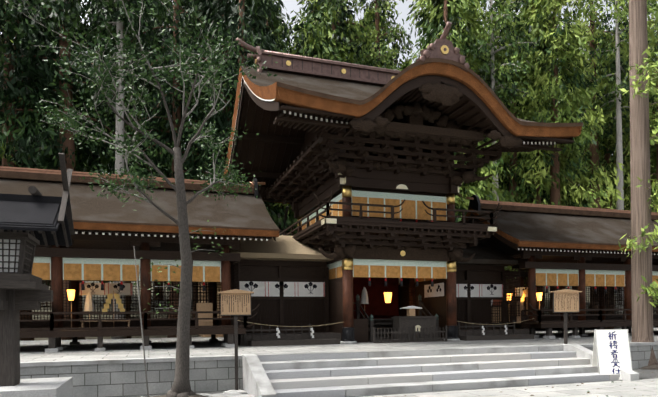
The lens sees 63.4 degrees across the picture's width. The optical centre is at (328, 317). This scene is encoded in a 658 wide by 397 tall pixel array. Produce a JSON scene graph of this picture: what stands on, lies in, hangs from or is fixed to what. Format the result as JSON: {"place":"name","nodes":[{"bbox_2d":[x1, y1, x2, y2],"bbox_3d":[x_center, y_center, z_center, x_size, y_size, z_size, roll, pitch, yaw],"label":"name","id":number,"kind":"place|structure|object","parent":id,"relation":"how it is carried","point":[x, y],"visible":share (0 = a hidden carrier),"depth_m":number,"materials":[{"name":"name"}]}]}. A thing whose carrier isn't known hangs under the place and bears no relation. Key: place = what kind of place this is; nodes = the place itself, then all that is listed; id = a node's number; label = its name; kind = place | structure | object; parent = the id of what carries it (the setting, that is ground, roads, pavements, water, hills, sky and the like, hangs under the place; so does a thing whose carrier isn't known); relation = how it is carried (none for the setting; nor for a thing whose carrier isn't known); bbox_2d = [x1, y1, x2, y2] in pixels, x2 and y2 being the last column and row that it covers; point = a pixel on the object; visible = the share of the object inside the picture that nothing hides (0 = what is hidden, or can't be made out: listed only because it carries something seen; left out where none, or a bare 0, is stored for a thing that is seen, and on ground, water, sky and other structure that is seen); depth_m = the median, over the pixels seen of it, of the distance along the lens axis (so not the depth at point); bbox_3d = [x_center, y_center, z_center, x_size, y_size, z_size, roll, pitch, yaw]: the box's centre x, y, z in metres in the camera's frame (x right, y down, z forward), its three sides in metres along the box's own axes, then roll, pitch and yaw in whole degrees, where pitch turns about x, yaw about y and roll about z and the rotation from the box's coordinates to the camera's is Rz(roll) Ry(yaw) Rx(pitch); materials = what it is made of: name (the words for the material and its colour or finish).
{"place":"outdoors","nodes":[
{"label":"outdoors","id":0,"kind":"place"},
{"bbox_2d":[1,0,657,173],"label":"sky","id":1,"kind":"structure","parent":0,"point":[291,5],"materials":[{"name":"white"}]},
{"bbox_2d":[32,280,655,339],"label":"building interior","id":2,"kind":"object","parent":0,"point":[132,305],"depth_m":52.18,"materials":[{"name":"brown wood"}]},
{"bbox_2d":[193,206,400,336],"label":"hoden thatched halls","id":3,"kind":"object","parent":2,"relation":"on","point":[285,219],"visible":0.02,"depth_m":31.66,"materials":[{"name":"brown wood"}]},
{"bbox_2d":[0,0,657,340],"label":"forest","id":4,"kind":"object","parent":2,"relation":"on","point":[317,35],"depth_m":38.94,"materials":[{"name":"green plant"}]},
{"bbox_2d":[235,21,469,85],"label":"roof ridge","id":5,"kind":"structure","parent":0,"point":[442,47],"depth_m":24.61,"materials":[{"name":"brown wood"}]},
{"bbox_2d":[117,328,657,396],"bbox_3d":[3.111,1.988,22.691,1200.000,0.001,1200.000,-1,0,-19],"label":"ground","id":6,"kind":"structure","parent":0,"point":[646,374],"depth_m":15.47,"materials":[{"name":"grey stone"}]},
{"bbox_2d":[0,153,74,396],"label":"wooden lantern","id":7,"kind":"object","parent":6,"relation":"on","point":[29,224],"visible":1,"depth_m":7.34,"materials":[{"name":"wood"}]},
{"bbox_2d":[134,249,148,396],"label":"thin pole","id":8,"kind":"object","parent":6,"relation":"on","point":[142,329],"visible":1,"depth_m":12.85,"materials":[{"name":"brown wood"}]},
{"bbox_2d":[199,389,253,396],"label":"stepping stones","id":9,"kind":"object","parent":6,"relation":"on","point":[232,393],"visible":0.88,"depth_m":13.86,"materials":[{"name":"stone"}]},
{"bbox_2d":[217,289,253,389],"bbox_3d":[-2.556,0.627,14.681,0.980,2.840,0.185,-1,0,-11],"label":"notice board","id":10,"kind":"object","parent":6,"relation":"on","point":[235,303],"visible":1,"depth_m":14.67,"materials":[{"name":"brown wood"}]},
{"bbox_2d":[20,328,657,396],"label":"stone terrace","id":11,"kind":"structure","parent":6,"relation":"on","point":[116,368],"depth_m":15.33,"materials":[{"name":"grey stone"}]},
{"bbox_2d":[0,166,279,351],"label":"shrine corridor building","id":12,"kind":"structure","parent":11,"relation":"on","point":[110,235],"depth_m":20.19,"materials":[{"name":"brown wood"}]},
{"bbox_2d":[67,283,212,327],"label":"interior furnishings","id":13,"kind":"object","parent":12,"relation":"on","point":[113,291],"visible":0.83,"depth_m":21.64,"materials":[{"name":"brown wood"}]},
{"bbox_2d":[223,235,533,345],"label":"link corridors","id":14,"kind":"object","parent":11,"relation":"on","point":[284,279],"visible":0.71,"depth_m":23.56,"materials":[{"name":"brown wood"}]},
{"bbox_2d":[266,130,502,343],"bbox_3d":[1.982,-3.051,25.900,8.480,8.160,10.350,-1,0,-19],"label":"heihaiden body","id":15,"kind":"object","parent":11,"relation":"on","point":[364,213],"visible":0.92,"depth_m":22.43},
{"bbox_2d":[353,277,443,342],"bbox_3d":[2.002,-0.684,25.915,4.760,3.434,7.000,-1,0,-19],"label":"heihaiden interior","id":16,"kind":"object","parent":15,"relation":"in","point":[376,304],"visible":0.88,"depth_m":24.78,"materials":[{"name":"brown wood"}]},
{"bbox_2d":[223,58,582,203],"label":"roof","id":17,"kind":"structure","parent":15,"relation":"on","point":[355,99],"depth_m":21.09,"materials":[{"name":"brown wood"}]},
{"bbox_2d":[230,75,573,202],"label":"heihaiden eaves","id":18,"kind":"object","parent":17,"relation":"attached to","point":[422,124],"visible":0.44,"depth_m":20.80,"materials":[{"name":"brown wood"}]},
{"bbox_2d":[238,318,533,345],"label":"fences and ropes","id":19,"kind":"object","parent":11,"relation":"on","point":[278,330],"visible":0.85,"depth_m":22.29,"materials":[{"name":"brown wood"}]},
{"bbox_2d":[465,195,657,338],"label":"shrine corridor building","id":20,"kind":"structure","parent":11,"relation":"on","point":[560,247],"depth_m":26.80,"materials":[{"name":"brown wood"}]},
{"bbox_2d":[491,287,542,322],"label":"wing furnishings","id":21,"kind":"object","parent":20,"relation":"on","point":[523,292],"visible":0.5,"depth_m":27.75,"materials":[{"name":"brown wood"}]},
{"bbox_2d":[551,289,581,343],"bbox_3d":[8.653,-0.045,19.445,1.160,2.010,0.185,-1,0,-9],"label":"notice board","id":22,"kind":"object","parent":11,"relation":"on","point":[565,301],"visible":1,"depth_m":19.42,"materials":[{"name":"brown wood"}]},
{"bbox_2d":[141,365,657,396],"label":"ground litter","id":23,"kind":"object","parent":6,"relation":"on","point":[653,367],"visible":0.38,"depth_m":15.11,"materials":[{"name":"plant"}]},
{"bbox_2d":[2,0,281,396],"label":"courtyard tree","id":24,"kind":"object","parent":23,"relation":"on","point":[136,179],"depth_m":13.46,"materials":[{"name":"green plant"}]},
{"bbox_2d":[241,344,638,396],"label":"stone stairs","id":25,"kind":"structure","parent":6,"relation":"on","point":[344,374],"depth_m":15.61,"materials":[{"name":"grey stone"}]},
{"bbox_2d":[361,378,657,396],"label":"pavement","id":26,"kind":"structure","parent":6,"relation":"on","point":[643,387],"depth_m":14.13,"materials":[{"name":"grey stone"}]},
{"bbox_2d":[592,329,632,379],"bbox_3d":[8.947,1.135,16.895,1.004,1.558,0.730,-1,0,5],"label":"standing sign","id":27,"kind":"object","parent":6,"relation":"on","point":[611,352],"visible":0.92,"depth_m":16.74,"materials":[{"name":"white paint"}]},
{"bbox_2d":[629,0,657,365],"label":"tree trunk","id":28,"kind":"object","parent":6,"relation":"on","point":[642,306],"visible":0.67,"depth_m":20.26,"materials":[{"name":"brown plant"}]},
{"bbox_2d":[618,0,657,307],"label":"courtyard cedar sprouts","id":29,"kind":"object","parent":28,"relation":"attached to","point":[652,289],"visible":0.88,"depth_m":19.87,"materials":[{"name":"green plant"}]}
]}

